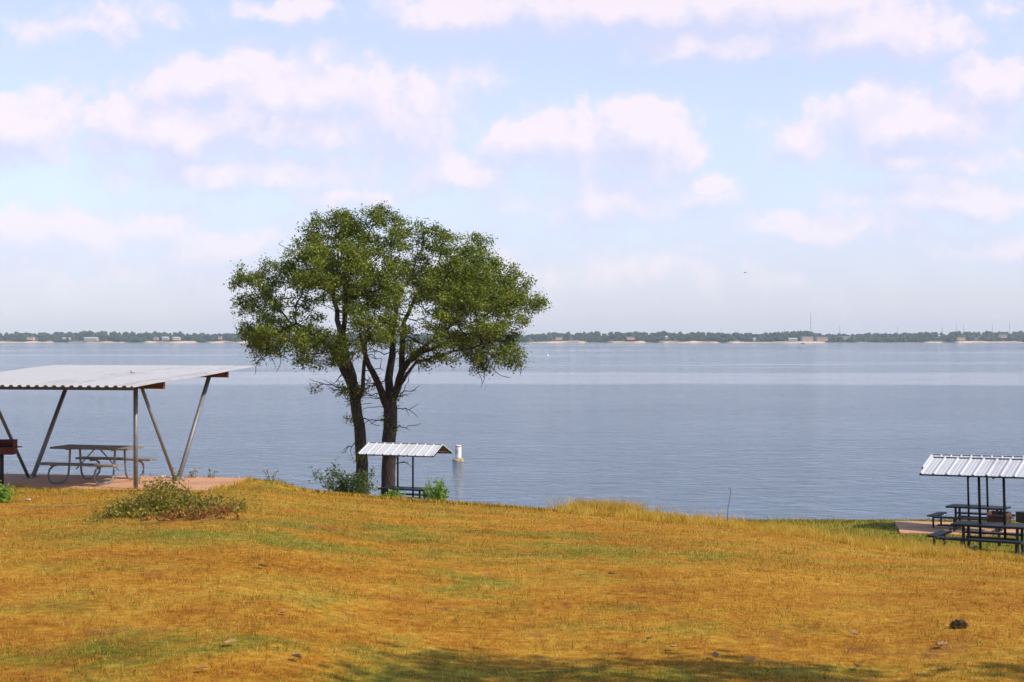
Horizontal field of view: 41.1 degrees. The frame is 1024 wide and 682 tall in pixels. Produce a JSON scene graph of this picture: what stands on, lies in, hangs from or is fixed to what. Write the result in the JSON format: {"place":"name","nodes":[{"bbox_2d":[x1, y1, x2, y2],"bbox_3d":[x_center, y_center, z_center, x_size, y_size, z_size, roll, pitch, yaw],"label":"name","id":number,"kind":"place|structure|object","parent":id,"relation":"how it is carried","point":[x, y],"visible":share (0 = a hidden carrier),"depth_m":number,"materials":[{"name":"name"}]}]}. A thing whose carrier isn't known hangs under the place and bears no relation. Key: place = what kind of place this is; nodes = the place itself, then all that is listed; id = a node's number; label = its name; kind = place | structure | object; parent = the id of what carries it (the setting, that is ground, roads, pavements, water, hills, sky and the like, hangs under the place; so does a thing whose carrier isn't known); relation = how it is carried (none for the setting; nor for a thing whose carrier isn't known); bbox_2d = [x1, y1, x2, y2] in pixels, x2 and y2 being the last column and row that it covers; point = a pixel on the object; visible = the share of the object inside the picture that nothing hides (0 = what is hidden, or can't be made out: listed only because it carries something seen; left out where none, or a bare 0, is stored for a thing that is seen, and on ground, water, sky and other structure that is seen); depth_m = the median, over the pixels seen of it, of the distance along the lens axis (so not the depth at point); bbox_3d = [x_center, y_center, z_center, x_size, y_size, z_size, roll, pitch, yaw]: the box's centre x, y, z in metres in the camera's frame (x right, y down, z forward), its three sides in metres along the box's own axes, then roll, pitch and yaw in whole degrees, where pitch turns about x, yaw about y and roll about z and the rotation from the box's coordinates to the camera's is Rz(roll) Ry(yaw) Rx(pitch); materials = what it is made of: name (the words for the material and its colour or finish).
{"place":"outdoors","nodes":[
{"label":"outdoors","id":0,"kind":"place"},
{"bbox_2d":[0,474,252,491],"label":"pavement","id":1,"kind":"structure","parent":0,"point":[197,483],"depth_m":29.76,"materials":[{"name":"beige concrete"}]},
{"bbox_2d":[0,439,22,484],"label":"park grill","id":2,"kind":"object","parent":1,"relation":"on","point":[8,446],"visible":0.97,"depth_m":29.07,"materials":[{"name":"metal"}]},
{"bbox_2d":[36,444,156,484],"bbox_3d":[-9.038,2.681,29.754,1.875,0.768,1.948,0,0,15],"label":"picnic table","id":3,"kind":"object","parent":1,"relation":"on","point":[98,465],"visible":0.92,"depth_m":29.62,"materials":[{"name":"grey wood"}]},
{"bbox_2d":[0,365,253,488],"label":"picnic shelter","id":4,"kind":"object","parent":1,"relation":"on","point":[64,378],"visible":0.98,"depth_m":29.89,"materials":[{"name":"metal"}]},
{"bbox_2d":[0,343,1023,519],"bbox_3d":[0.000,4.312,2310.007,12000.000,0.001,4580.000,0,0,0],"label":"water","id":5,"kind":"structure","parent":0,"point":[853,431],"depth_m":118.14,"materials":[{"name":"blue liquid"}]},
{"bbox_2d":[452,445,463,460],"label":"marker buoy","id":6,"kind":"object","parent":5,"relation":"on","point":[457,453],"visible":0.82,"depth_m":80.68,"materials":[{"name":"white plastic"}]},
{"bbox_2d":[0,472,1023,681],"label":"ground","id":7,"kind":"structure","parent":0,"point":[187,642],"depth_m":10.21,"materials":[{"name":"yellow plant"}]},
{"bbox_2d":[0,480,22,502],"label":"leafy shrub","id":8,"kind":"object","parent":7,"relation":"on","point":[4,493],"visible":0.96,"depth_m":20.14,"materials":[{"name":"green plant"}]},
{"bbox_2d":[84,469,256,521],"bbox_3d":[-4.262,2.011,16.990,2.033,0.723,2.635,0,0,-8],"label":"weed thicket","id":9,"kind":"object","parent":7,"relation":"on","point":[162,500],"visible":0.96,"depth_m":16.90,"materials":[{"name":"green plant"}]},
{"bbox_2d":[188,466,197,477],"bbox_3d":[-7.110,3.004,30.593,0.273,0.425,0.199,0,0,0],"label":"weed sprout","id":10,"kind":"object","parent":7,"relation":"on","point":[192,473],"visible":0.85,"depth_m":30.59,"materials":[{"name":"green plant"}]},
{"bbox_2d":[207,469,218,477],"bbox_3d":[-6.702,3.037,30.607,0.252,0.360,0.231,0,0,-15],"label":"weed sprout","id":11,"kind":"object","parent":7,"relation":"on","point":[211,475],"visible":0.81,"depth_m":30.57,"materials":[{"name":"green plant"}]},
{"bbox_2d":[224,638,236,643],"bbox_3d":[-1.584,1.689,7.684,0.055,0.013,0.081,7,6,40],"label":"fallen leaf","id":12,"kind":"object","parent":7,"relation":"on","point":[229,640],"visible":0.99,"depth_m":7.69,"materials":[{"name":"beige plant"}]},
{"bbox_2d":[262,470,278,481],"bbox_3d":[-5.428,3.056,30.611,0.391,0.406,0.218,0,0,0],"label":"weed sprout","id":13,"kind":"object","parent":7,"relation":"on","point":[273,476],"visible":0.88,"depth_m":30.59,"materials":[{"name":"green plant"}]},
{"bbox_2d":[223,200,422,494],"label":"oak tree","id":14,"kind":"object","parent":7,"relation":"on","point":[316,253],"visible":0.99,"depth_m":52.23,"materials":[{"name":"green plant"}]},
{"bbox_2d":[308,457,379,494],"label":"leafy shrub","id":15,"kind":"object","parent":7,"relation":"on","point":[353,486],"visible":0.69,"depth_m":52.08,"materials":[{"name":"green plant"}]},
{"bbox_2d":[374,487,404,496],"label":"sapling tuft","id":16,"kind":"object","parent":7,"relation":"on","point":[396,493],"visible":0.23,"depth_m":48.02,"materials":[{"name":"green plant"}]},
{"bbox_2d":[357,442,452,499],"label":"roofed picnic table","id":17,"kind":"object","parent":7,"relation":"on","point":[388,449],"visible":0.65,"depth_m":49.72,"materials":[{"name":"black paint"}]},
{"bbox_2d":[420,476,449,500],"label":"leafy shrub","id":18,"kind":"object","parent":7,"relation":"on","point":[438,492],"visible":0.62,"depth_m":48.92,"materials":[{"name":"green plant"}]},
{"bbox_2d":[345,216,552,495],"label":"oak tree","id":19,"kind":"object","parent":7,"relation":"on","point":[458,286],"visible":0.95,"depth_m":53.15,"materials":[{"name":"green plant"}]},
{"bbox_2d":[745,657,756,660],"bbox_3d":[1.391,1.854,7.950,0.075,0.012,0.050,-5,7,-12],"label":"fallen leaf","id":20,"kind":"object","parent":7,"relation":"on","point":[750,659],"visible":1,"depth_m":7.96,"materials":[{"name":"brown plant"}]},
{"bbox_2d":[948,618,969,628],"bbox_3d":[3.063,1.945,9.350,0.147,0.146,0.156,0,0,0],"label":"soil clod","id":21,"kind":"object","parent":7,"relation":"on","point":[959,624],"visible":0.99,"depth_m":9.33,"materials":[{"name":"brown soil"}]},
{"bbox_2d":[919,456,1023,556],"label":"roofed picnic table","id":22,"kind":"object","parent":7,"relation":"on","point":[979,467],"visible":0.98,"depth_m":33.86,"materials":[{"name":"black paint"}]},
{"bbox_2d":[987,510,1013,545],"bbox_3d":[13.120,5.099,36.560,0.669,1.036,0.400,0,0,38],"label":"park grill","id":23,"kind":"object","parent":7,"relation":"on","point":[994,516],"visible":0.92,"depth_m":36.57,"materials":[{"name":"metal"}]},
{"bbox_2d":[1016,511,1023,522],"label":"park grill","id":24,"kind":"object","parent":7,"relation":"on","point":[1019,516],"visible":1,"depth_m":35.98,"materials":[{"name":"metal"}]},
{"bbox_2d":[0,334,1023,342],"bbox_3d":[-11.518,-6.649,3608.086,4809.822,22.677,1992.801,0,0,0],"label":"hills","id":25,"kind":"structure","parent":0,"point":[572,340],"depth_m":2831.62,"materials":[{"name":"green plant"}]},
{"bbox_2d":[84,337,98,340],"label":"waterside building","id":26,"kind":"structure","parent":25,"relation":"on","point":[91,338],"depth_m":2828.02,"materials":[{"name":"metal"}]},
{"bbox_2d":[0,330,1023,341],"bbox_3d":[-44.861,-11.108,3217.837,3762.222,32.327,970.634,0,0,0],"label":"forest","id":27,"kind":"object","parent":25,"relation":"on","point":[591,336],"visible":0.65,"depth_m":3045.12,"materials":[{"name":"green plant"}]},
{"bbox_2d":[800,337,812,340],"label":"waterside building","id":28,"kind":"structure","parent":25,"relation":"on","point":[806,338],"depth_m":2735.65,"materials":[{"name":"metal"}]},
{"bbox_2d":[814,337,827,340],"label":"waterside building","id":29,"kind":"structure","parent":25,"relation":"on","point":[820,338],"depth_m":2836.98,"materials":[{"name":"white"}]},
{"bbox_2d":[998,334,1006,337],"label":"lake house","id":30,"kind":"structure","parent":25,"relation":"on","point":[1002,335],"depth_m":3098.09,"materials":[{"name":"white"}]},
{"bbox_2d":[0,0,1023,335],"label":"sky","id":31,"kind":"structure","parent":0,"point":[861,162],"materials":[{"name":"blue"}]},
{"bbox_2d":[4,473,1023,561],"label":"tall grass","id":32,"kind":"structure","parent":0,"point":[620,510],"depth_m":24.77,"materials":[{"name":"yellow plant"}]},
{"bbox_2d":[936,640,946,646],"bbox_3d":[2.680,1.878,8.497,0.071,0.019,0.106,-7,2,36],"label":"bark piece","id":33,"kind":"object","parent":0,"point":[940,643],"visible":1,"depth_m":8.49,"materials":[{"name":"beige wood"}]},
{"bbox_2d":[894,521,1020,535],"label":"pavement","id":34,"kind":"structure","parent":0,"point":[919,527],"depth_m":44.23,"materials":[{"name":"beige concrete"}]},
{"bbox_2d":[921,454,1023,531],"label":"roofed picnic table","id":35,"kind":"object","parent":34,"relation":"on","point":[987,507],"visible":0.54,"depth_m":43.96,"materials":[{"name":"black paint"}]}
]}

